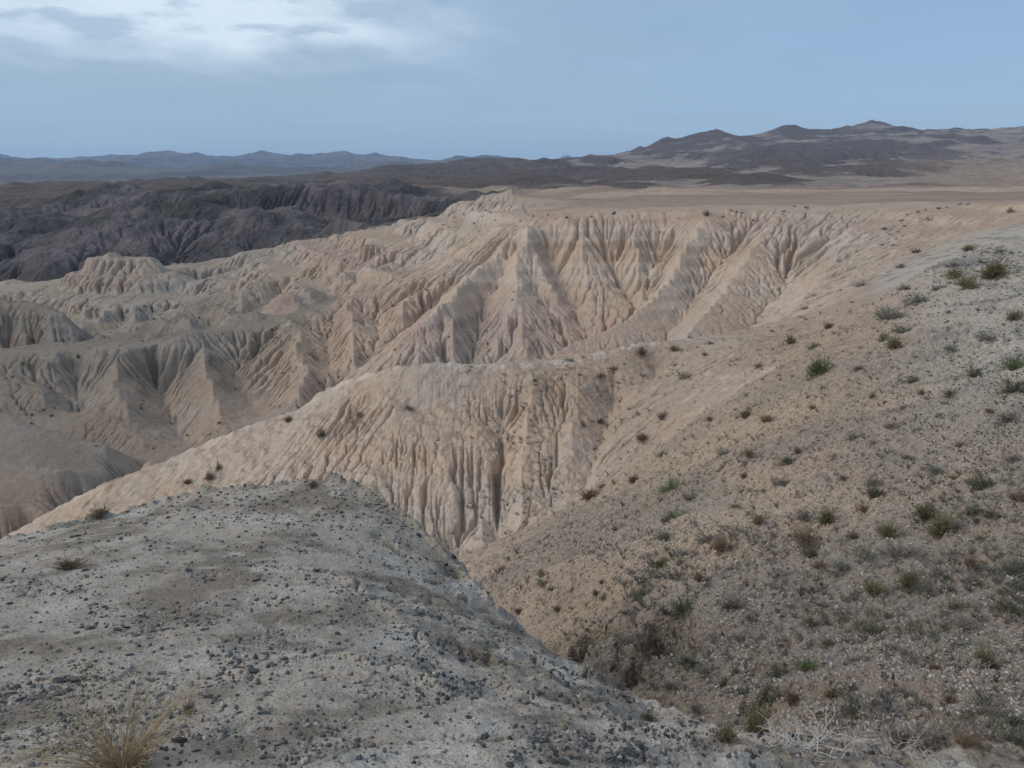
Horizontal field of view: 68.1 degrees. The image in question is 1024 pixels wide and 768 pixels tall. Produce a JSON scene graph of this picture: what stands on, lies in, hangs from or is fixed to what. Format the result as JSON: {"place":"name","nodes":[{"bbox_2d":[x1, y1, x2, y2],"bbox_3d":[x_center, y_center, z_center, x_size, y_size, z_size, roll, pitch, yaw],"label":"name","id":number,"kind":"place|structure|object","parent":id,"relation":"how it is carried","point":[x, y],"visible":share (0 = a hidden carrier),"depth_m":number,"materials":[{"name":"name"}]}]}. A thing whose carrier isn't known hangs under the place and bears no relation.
{"place":"outdoors","nodes":[
{"label":"outdoors","id":0,"kind":"place"},
{"bbox_2d":[0,178,523,281],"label":"canyon cliff","id":1,"kind":"structure","parent":0,"point":[61,236],"depth_m":540.61,"materials":[{"name":"grey stone"}]},
{"bbox_2d":[0,150,569,184],"bbox_3d":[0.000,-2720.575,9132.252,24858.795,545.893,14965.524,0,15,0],"label":"mountains","id":2,"kind":"structure","parent":0,"point":[155,165],"depth_m":6999.37,"materials":[{"name":"grey stone"}]},
{"bbox_2d":[0,334,778,556],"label":"ridge","id":3,"kind":"structure","parent":0,"point":[424,463],"depth_m":35.84,"materials":[{"name":"beige stone"}]},
{"bbox_2d":[634,343,649,356],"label":"brown tuft","id":4,"kind":"object","parent":3,"relation":"on","point":[641,351],"visible":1,"depth_m":40.13,"materials":[{"name":"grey plant"}]},
{"bbox_2d":[0,186,1023,538],"bbox_3d":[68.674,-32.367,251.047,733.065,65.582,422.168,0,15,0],"label":"badlands","id":5,"kind":"structure","parent":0,"point":[362,302],"depth_m":102.65,"materials":[{"name":"beige stone"}]},
{"bbox_2d":[0,472,1023,767],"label":"ground","id":6,"kind":"structure","parent":0,"point":[226,588],"depth_m":3.92,"materials":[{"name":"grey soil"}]},
{"bbox_2d":[0,701,91,767],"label":"straw grass","id":7,"kind":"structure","parent":6,"relation":"on","point":[23,751],"depth_m":2.30,"materials":[{"name":"beige plant"}]},
{"bbox_2d":[44,548,98,570],"bbox_3d":[-3.019,1.214,5.175,0.384,0.142,0.325,2,3,31],"label":"cushion plant","id":8,"kind":"object","parent":6,"relation":"on","point":[66,564],"visible":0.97,"depth_m":5.15,"materials":[{"name":"brown plant"}]},
{"bbox_2d":[86,498,117,519],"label":"brown tuft","id":9,"kind":"object","parent":6,"relation":"on","point":[100,513],"visible":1,"depth_m":7.37,"materials":[{"name":"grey plant"}]},
{"bbox_2d":[0,632,233,767],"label":"straw grass","id":10,"kind":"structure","parent":6,"relation":"on","point":[107,760],"depth_m":2.20,"materials":[{"name":"beige plant"}]},
{"bbox_2d":[171,735,187,742],"bbox_3d":[-1.069,1.147,2.438,0.041,0.037,0.048,12,19,36],"label":"stone","id":11,"kind":"object","parent":6,"relation":"on","point":[179,739],"visible":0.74,"depth_m":2.43,"materials":[{"name":"stone"}]},
{"bbox_2d":[178,699,195,714],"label":"brown tuft","id":12,"kind":"object","parent":6,"relation":"on","point":[189,707],"visible":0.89,"depth_m":2.74,"materials":[{"name":"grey plant"}]},
{"bbox_2d":[340,753,356,762],"bbox_3d":[-0.496,1.139,2.305,0.042,0.015,0.057,16,7,34],"label":"stone","id":13,"kind":"object","parent":6,"relation":"on","point":[350,757],"visible":1,"depth_m":2.30,"materials":[{"name":"stone"}]},
{"bbox_2d":[637,708,657,721],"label":"dark green shrub","id":14,"kind":"object","parent":6,"relation":"on","point":[650,717],"visible":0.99,"depth_m":4.25,"materials":[{"name":"green plant"}]},
{"bbox_2d":[713,718,747,744],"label":"olive tuft","id":15,"kind":"object","parent":6,"relation":"on","point":[726,734],"visible":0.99,"depth_m":3.09,"materials":[{"name":"green plant"}]},
{"bbox_2d":[738,695,779,734],"bbox_3d":[1.281,1.749,3.968,0.259,0.241,0.185,-10,18,-32],"label":"olive tuft","id":16,"kind":"object","parent":6,"relation":"on","point":[757,720],"visible":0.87,"depth_m":3.96,"materials":[{"name":"green plant"}]},
{"bbox_2d":[741,698,879,767],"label":"dead bush","id":17,"kind":"object","parent":6,"relation":"on","point":[807,746],"visible":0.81,"depth_m":3.23,"materials":[{"name":"grey plant"}]},
{"bbox_2d":[824,728,892,757],"bbox_3d":[1.551,1.656,3.412,0.352,0.181,0.266,-2,16,-8],"label":"dead bush","id":18,"kind":"object","parent":6,"relation":"on","point":[854,743],"visible":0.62,"depth_m":3.45,"materials":[{"name":"grey plant"}]},
{"bbox_2d":[867,711,937,752],"bbox_3d":[1.836,1.652,3.580,0.305,0.282,0.173,7,17,24],"label":"dead bush","id":19,"kind":"object","parent":6,"relation":"on","point":[909,746],"visible":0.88,"depth_m":3.59,"materials":[{"name":"grey plant"}]},
{"bbox_2d":[901,737,958,766],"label":"dead bush","id":20,"kind":"object","parent":6,"relation":"on","point":[910,754],"visible":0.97,"depth_m":3.26,"materials":[{"name":"grey plant"}]},
{"bbox_2d":[933,715,999,749],"bbox_3d":[2.161,1.683,3.610,0.281,0.136,0.108,9,18,29],"label":"brown tuft","id":21,"kind":"object","parent":6,"relation":"on","point":[966,741],"visible":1,"depth_m":3.59,"materials":[{"name":"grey plant"}]},
{"bbox_2d":[0,120,1023,208],"bbox_3d":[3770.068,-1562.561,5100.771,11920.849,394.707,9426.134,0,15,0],"label":"hills","id":22,"kind":"structure","parent":0,"point":[871,153],"depth_m":2197.69,"materials":[{"name":"grey stone"}]},
{"bbox_2d":[0,0,1023,159],"label":"sky","id":23,"kind":"structure","parent":0,"point":[413,79],"materials":[{"name":"blue"}]},
{"bbox_2d":[457,224,1023,751],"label":"hillside","id":24,"kind":"structure","parent":0,"point":[565,534],"depth_m":13.08,"materials":[{"name":"beige soil"}]},
{"bbox_2d":[571,485,601,500],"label":"brown tuft","id":25,"kind":"object","parent":24,"relation":"on","point":[588,495],"visible":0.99,"depth_m":23.57,"materials":[{"name":"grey plant"}]},
{"bbox_2d":[616,632,637,645],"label":"sage shrub","id":26,"kind":"object","parent":24,"relation":"on","point":[624,640],"visible":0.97,"depth_m":8.71,"materials":[{"name":"grey plant"}]},
{"bbox_2d":[628,583,644,598],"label":"sage shrub","id":27,"kind":"object","parent":24,"relation":"on","point":[635,592],"visible":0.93,"depth_m":10.25,"materials":[{"name":"grey plant"}]},
{"bbox_2d":[648,556,670,568],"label":"olive tuft","id":28,"kind":"object","parent":24,"relation":"on","point":[661,562],"visible":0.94,"depth_m":11.11,"materials":[{"name":"green plant"}]},
{"bbox_2d":[651,527,671,540],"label":"dry shrub","id":29,"kind":"object","parent":24,"relation":"on","point":[661,536],"visible":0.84,"depth_m":13.10,"materials":[{"name":"grey plant"}]},
{"bbox_2d":[657,472,683,493],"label":"green shrub","id":30,"kind":"object","parent":24,"relation":"on","point":[669,487],"visible":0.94,"depth_m":17.88,"materials":[{"name":"green plant"}]},
{"bbox_2d":[658,679,686,692],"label":"dry shrub","id":31,"kind":"object","parent":24,"relation":"on","point":[671,684],"visible":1,"depth_m":6.85,"materials":[{"name":"grey plant"}]},
{"bbox_2d":[663,503,687,519],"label":"green shrub","id":32,"kind":"object","parent":24,"relation":"on","point":[675,515],"visible":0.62,"depth_m":14.34,"materials":[{"name":"green plant"}]},
{"bbox_2d":[663,595,701,621],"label":"green shrub","id":33,"kind":"object","parent":24,"relation":"on","point":[684,606],"visible":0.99,"depth_m":9.23,"materials":[{"name":"green plant"}]},
{"bbox_2d":[673,652,691,670],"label":"sage shrub","id":34,"kind":"object","parent":24,"relation":"on","point":[682,662],"visible":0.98,"depth_m":7.21,"materials":[{"name":"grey plant"}]},
{"bbox_2d":[686,698,707,715],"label":"dry shrub","id":35,"kind":"object","parent":24,"relation":"on","point":[699,708],"visible":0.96,"depth_m":6.00,"materials":[{"name":"grey plant"}]},
{"bbox_2d":[690,530,728,546],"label":"dry shrub","id":36,"kind":"object","parent":24,"relation":"on","point":[706,539],"visible":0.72,"depth_m":11.93,"materials":[{"name":"grey plant"}]},
{"bbox_2d":[708,530,737,551],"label":"brown tuft","id":37,"kind":"object","parent":24,"relation":"on","point":[720,545],"visible":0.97,"depth_m":11.11,"materials":[{"name":"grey plant"}]},
{"bbox_2d":[716,592,751,611],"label":"dry shrub","id":38,"kind":"object","parent":24,"relation":"on","point":[730,604],"visible":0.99,"depth_m":8.67,"materials":[{"name":"grey plant"}]},
{"bbox_2d":[450,246,1023,751],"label":"scrub","id":39,"kind":"object","parent":24,"relation":"on","point":[916,628],"visible":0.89,"depth_m":8.38,"materials":[{"name":"plant"}]},
{"bbox_2d":[466,238,1023,747],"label":"rubble","id":40,"kind":"object","parent":24,"relation":"on","point":[910,676],"visible":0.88,"depth_m":9.02,"materials":[{"name":"stone"}]},
{"bbox_2d":[746,513,765,525],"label":"olive tuft","id":41,"kind":"object","parent":24,"relation":"on","point":[758,519],"visible":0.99,"depth_m":11.97,"materials":[{"name":"green plant"}]},
{"bbox_2d":[733,689,780,711],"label":"shrub","id":42,"kind":"object","parent":24,"relation":"on","point":[765,703],"visible":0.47,"depth_m":6.07,"materials":[{"name":"grey plant"}]},
{"bbox_2d":[754,410,777,421],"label":"brown tuft","id":43,"kind":"object","parent":24,"relation":"on","point":[765,419],"visible":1,"depth_m":21.35,"materials":[{"name":"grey plant"}]},
{"bbox_2d":[754,662,795,679],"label":"dark green shrub","id":44,"kind":"object","parent":24,"relation":"on","point":[777,671],"visible":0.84,"depth_m":6.53,"materials":[{"name":"green plant"}]},
{"bbox_2d":[771,474,791,487],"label":"dry shrub","id":45,"kind":"object","parent":24,"relation":"on","point":[780,482],"visible":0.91,"depth_m":13.98,"materials":[{"name":"grey plant"}]},
{"bbox_2d":[771,450,796,468],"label":"dark green shrub","id":46,"kind":"object","parent":24,"relation":"on","point":[785,460],"visible":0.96,"depth_m":15.80,"materials":[{"name":"green plant"}]},
{"bbox_2d":[779,687,804,706],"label":"brown tuft","id":47,"kind":"object","parent":24,"relation":"on","point":[792,697],"visible":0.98,"depth_m":5.74,"materials":[{"name":"grey plant"}]},
{"bbox_2d":[786,653,818,672],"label":"green shrub","id":48,"kind":"object","parent":24,"relation":"on","point":[806,666],"visible":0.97,"depth_m":6.66,"materials":[{"name":"green plant"}]},
{"bbox_2d":[786,521,820,549],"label":"brown tuft","id":49,"kind":"object","parent":24,"relation":"on","point":[805,536],"visible":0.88,"depth_m":10.53,"materials":[{"name":"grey plant"}]},
{"bbox_2d":[796,508,818,525],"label":"dry shrub","id":50,"kind":"object","parent":24,"relation":"on","point":[805,515],"visible":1,"depth_m":11.48,"materials":[{"name":"grey plant"}]},
{"bbox_2d":[798,546,825,558],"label":"dark green shrub","id":51,"kind":"object","parent":24,"relation":"on","point":[809,553],"visible":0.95,"depth_m":10.14,"materials":[{"name":"green plant"}]},
{"bbox_2d":[798,613,829,628],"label":"dark green shrub","id":52,"kind":"object","parent":24,"relation":"on","point":[810,622],"visible":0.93,"depth_m":7.85,"materials":[{"name":"green plant"}]},
{"bbox_2d":[798,596,832,608],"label":"dry shrub","id":53,"kind":"object","parent":24,"relation":"on","point":[821,604],"visible":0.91,"depth_m":8.38,"materials":[{"name":"grey plant"}]},
{"bbox_2d":[608,470,1023,732],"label":"scrub","id":54,"kind":"object","parent":24,"relation":"on","point":[854,702],"visible":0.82,"depth_m":8.23,"materials":[{"name":"plant"}]},
{"bbox_2d":[804,350,834,380],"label":"green shrub","id":55,"kind":"object","parent":24,"relation":"on","point":[815,367],"visible":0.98,"depth_m":23.12,"materials":[{"name":"green plant"}]},
{"bbox_2d":[809,559,830,569],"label":"brown tuft","id":56,"kind":"object","parent":24,"relation":"on","point":[818,565],"visible":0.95,"depth_m":9.50,"materials":[{"name":"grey plant"}]},
{"bbox_2d":[815,506,846,525],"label":"olive tuft","id":57,"kind":"object","parent":24,"relation":"on","point":[826,517],"visible":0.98,"depth_m":11.11,"materials":[{"name":"green plant"}]},
{"bbox_2d":[821,685,840,702],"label":"olive tuft","id":58,"kind":"object","parent":24,"relation":"on","point":[830,694],"visible":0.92,"depth_m":5.55,"materials":[{"name":"green plant"}]},
{"bbox_2d":[818,553,863,578],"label":"sage shrub","id":59,"kind":"object","parent":24,"relation":"on","point":[842,565],"visible":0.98,"depth_m":9.30,"materials":[{"name":"grey plant"}]},
{"bbox_2d":[843,540,885,567],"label":"sage shrub","id":60,"kind":"object","parent":24,"relation":"on","point":[865,552],"visible":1,"depth_m":9.44,"materials":[{"name":"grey plant"}]},
{"bbox_2d":[850,615,893,634],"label":"dark green shrub","id":61,"kind":"object","parent":24,"relation":"on","point":[870,629],"visible":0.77,"depth_m":7.30,"materials":[{"name":"green plant"}]},
{"bbox_2d":[863,475,882,487],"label":"sage shrub","id":62,"kind":"object","parent":24,"relation":"on","point":[870,479],"visible":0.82,"depth_m":12.24,"materials":[{"name":"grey plant"}]},
{"bbox_2d":[858,577,890,596],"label":"olive tuft","id":63,"kind":"object","parent":24,"relation":"on","point":[874,589],"visible":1,"depth_m":8.48,"materials":[{"name":"green plant"}]},
{"bbox_2d":[859,480,890,498],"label":"dark green shrub","id":64,"kind":"object","parent":24,"relation":"on","point":[873,494],"visible":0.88,"depth_m":11.76,"materials":[{"name":"green plant"}]},
{"bbox_2d":[871,518,908,538],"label":"olive tuft","id":65,"kind":"object","parent":24,"relation":"on","point":[887,531],"visible":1,"depth_m":10.01,"materials":[{"name":"green plant"}]},
{"bbox_2d":[871,303,908,320],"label":"sage shrub","id":66,"kind":"object","parent":24,"relation":"on","point":[894,314],"visible":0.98,"depth_m":27.90,"materials":[{"name":"grey plant"}]},
{"bbox_2d":[884,334,911,350],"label":"olive tuft","id":67,"kind":"object","parent":24,"relation":"on","point":[892,343],"visible":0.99,"depth_m":22.15,"materials":[{"name":"green plant"}]},
{"bbox_2d":[882,679,919,698],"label":"dry shrub","id":68,"kind":"object","parent":24,"relation":"on","point":[909,693],"visible":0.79,"depth_m":5.41,"materials":[{"name":"grey plant"}]},
{"bbox_2d":[889,323,914,334],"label":"sage shrub","id":69,"kind":"object","parent":24,"relation":"on","point":[898,330],"visible":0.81,"depth_m":23.37,"materials":[{"name":"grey plant"}]},
{"bbox_2d":[901,374,919,383],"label":"dark green shrub","id":70,"kind":"object","parent":24,"relation":"on","point":[912,379],"visible":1,"depth_m":19.10,"materials":[{"name":"green plant"}]},
{"bbox_2d":[873,539,953,564],"bbox_3d":[4.890,2.203,9.261,0.372,0.631,1.024,-14,10,-36],"label":"dry shrub","id":71,"kind":"object","parent":24,"relation":"on","point":[902,554],"visible":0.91,"depth_m":9.29,"materials":[{"name":"grey plant"}]},
{"bbox_2d":[897,567,930,593],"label":"olive tuft","id":72,"kind":"object","parent":24,"relation":"on","point":[909,578],"visible":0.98,"depth_m":8.41,"materials":[{"name":"green plant"}]},
{"bbox_2d":[899,291,935,305],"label":"sage shrub","id":73,"kind":"object","parent":24,"relation":"on","point":[917,300],"visible":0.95,"depth_m":29.13,"materials":[{"name":"grey plant"}]},
{"bbox_2d":[908,576,935,593],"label":"sage shrub","id":74,"kind":"object","parent":24,"relation":"on","point":[926,586],"visible":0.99,"depth_m":8.30,"materials":[{"name":"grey plant"}]},
{"bbox_2d":[908,494,940,525],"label":"olive tuft","id":75,"kind":"object","parent":24,"relation":"on","point":[924,513],"visible":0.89,"depth_m":10.22,"materials":[{"name":"green plant"}]},
{"bbox_2d":[924,462,947,474],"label":"sage shrub","id":76,"kind":"object","parent":24,"relation":"on","point":[933,470],"visible":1,"depth_m":12.12,"materials":[{"name":"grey plant"}]},
{"bbox_2d":[924,721,952,750],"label":"dry shrub","id":77,"kind":"object","parent":24,"relation":"on","point":[940,737],"visible":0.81,"depth_m":4.06,"materials":[{"name":"grey plant"}]},
{"bbox_2d":[919,509,974,537],"bbox_3d":[5.504,1.790,9.671,0.850,0.404,0.383,-16,9,-28],"label":"olive tuft","id":78,"kind":"object","parent":24,"relation":"on","point":[941,527],"visible":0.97,"depth_m":9.63,"materials":[{"name":"green plant"}]},
{"bbox_2d":[937,387,961,399],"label":"dark green shrub","id":79,"kind":"object","parent":24,"relation":"on","point":[949,392],"visible":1,"depth_m":16.13,"materials":[{"name":"green plant"}]},
{"bbox_2d":[941,685,960,704],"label":"brown tuft","id":80,"kind":"object","parent":24,"relation":"on","point":[948,699],"visible":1,"depth_m":5.09,"materials":[{"name":"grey plant"}]},
{"bbox_2d":[941,598,965,611],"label":"dark green shrub","id":81,"kind":"object","parent":24,"relation":"on","point":[957,606],"visible":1,"depth_m":7.63,"materials":[{"name":"green plant"}]},
{"bbox_2d":[943,266,967,278],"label":"olive tuft","id":82,"kind":"object","parent":24,"relation":"on","point":[951,273],"visible":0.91,"depth_m":30.96,"materials":[{"name":"green plant"}]},
{"bbox_2d":[950,514,967,531],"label":"dry shrub","id":83,"kind":"object","parent":24,"relation":"on","point":[957,524],"visible":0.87,"depth_m":9.66,"materials":[{"name":"grey plant"}]},
{"bbox_2d":[950,270,985,290],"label":"olive tuft","id":84,"kind":"object","parent":24,"relation":"on","point":[966,283],"visible":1,"depth_m":29.04,"materials":[{"name":"green plant"}]},
{"bbox_2d":[948,616,991,631],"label":"dry shrub","id":85,"kind":"object","parent":24,"relation":"on","point":[967,622],"visible":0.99,"depth_m":6.98,"materials":[{"name":"grey plant"}]},
{"bbox_2d":[961,551,980,566],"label":"brown tuft","id":86,"kind":"object","parent":24,"relation":"on","point":[972,561],"visible":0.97,"depth_m":8.56,"materials":[{"name":"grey plant"}]},
{"bbox_2d":[956,504,985,517],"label":"dark green shrub","id":87,"kind":"object","parent":24,"relation":"on","point":[974,511],"visible":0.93,"depth_m":10.03,"materials":[{"name":"green plant"}]},
{"bbox_2d":[962,361,983,376],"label":"dark green shrub","id":88,"kind":"object","parent":24,"relation":"on","point":[977,371],"visible":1,"depth_m":17.70,"materials":[{"name":"green plant"}]},
{"bbox_2d":[960,467,1003,489],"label":"dark green shrub","id":89,"kind":"object","parent":24,"relation":"on","point":[970,481],"visible":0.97,"depth_m":10.95,"materials":[{"name":"green plant"}]},
{"bbox_2d":[957,699,1006,719],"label":"dry shrub","id":90,"kind":"object","parent":24,"relation":"on","point":[995,711],"visible":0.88,"depth_m":4.64,"materials":[{"name":"grey plant"}]},
{"bbox_2d":[974,330,996,341],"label":"sage shrub","id":91,"kind":"object","parent":24,"relation":"on","point":[982,336],"visible":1,"depth_m":20.07,"materials":[{"name":"grey plant"}]},
{"bbox_2d":[966,637,1005,669],"bbox_3d":[3.785,2.183,6.075,0.281,0.295,0.277,-4,16,-15],"label":"olive tuft","id":92,"kind":"object","parent":24,"relation":"on","point":[981,654],"visible":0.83,"depth_m":6.04,"materials":[{"name":"green plant"}]},
{"bbox_2d":[979,504,1004,518],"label":"brown tuft","id":93,"kind":"object","parent":24,"relation":"on","point":[988,514],"visible":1,"depth_m":9.63,"materials":[{"name":"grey plant"}]},
{"bbox_2d":[974,255,1023,278],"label":"olive tuft","id":94,"kind":"object","parent":24,"relation":"on","point":[997,270],"visible":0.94,"depth_m":29.85,"materials":[{"name":"green plant"}]},
{"bbox_2d":[977,407,1023,431],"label":"dry shrub","id":95,"kind":"object","parent":24,"relation":"on","point":[1010,416],"visible":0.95,"depth_m":13.16,"materials":[{"name":"grey plant"}]},
{"bbox_2d":[985,724,1023,747],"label":"dark green shrub","id":96,"kind":"object","parent":24,"relation":"on","point":[1015,740],"visible":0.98,"depth_m":3.77,"materials":[{"name":"green plant"}]},
{"bbox_2d":[985,595,1023,617],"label":"dark green shrub","id":97,"kind":"object","parent":24,"relation":"on","point":[1009,607],"visible":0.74,"depth_m":7.30,"materials":[{"name":"green plant"}]},
{"bbox_2d":[989,351,1023,373],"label":"green shrub","id":98,"kind":"object","parent":24,"relation":"on","point":[1016,363],"visible":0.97,"depth_m":17.28,"materials":[{"name":"green plant"}]},
{"bbox_2d":[990,373,1023,395],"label":"dark green shrub","id":99,"kind":"object","parent":24,"relation":"on","point":[1014,388],"visible":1,"depth_m":14.09,"materials":[{"name":"green plant"}]},
{"bbox_2d":[992,559,1023,577],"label":"dark green shrub","id":100,"kind":"object","parent":24,"relation":"on","point":[1013,568],"visible":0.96,"depth_m":7.99,"materials":[{"name":"green plant"}]},
{"bbox_2d":[1000,307,1023,320],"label":"olive tuft","id":101,"kind":"object","parent":24,"relation":"on","point":[1014,315],"visible":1,"depth_m":20.78,"materials":[{"name":"green plant"}]},
{"bbox_2d":[1003,453,1023,463],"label":"dry shrub","id":102,"kind":"object","parent":24,"relation":"on","point":[1012,458],"visible":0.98,"depth_m":11.63,"materials":[{"name":"grey plant"}]},
{"bbox_2d":[1005,487,1023,506],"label":"brown tuft","id":103,"kind":"object","parent":24,"relation":"on","point":[1019,496],"visible":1,"depth_m":10.17,"materials":[{"name":"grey plant"}]},
{"bbox_2d":[514,185,1023,210],"bbox_3d":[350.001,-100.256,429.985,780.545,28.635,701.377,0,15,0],"label":"plateau","id":104,"kind":"structure","parent":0,"point":[559,196],"depth_m":199.87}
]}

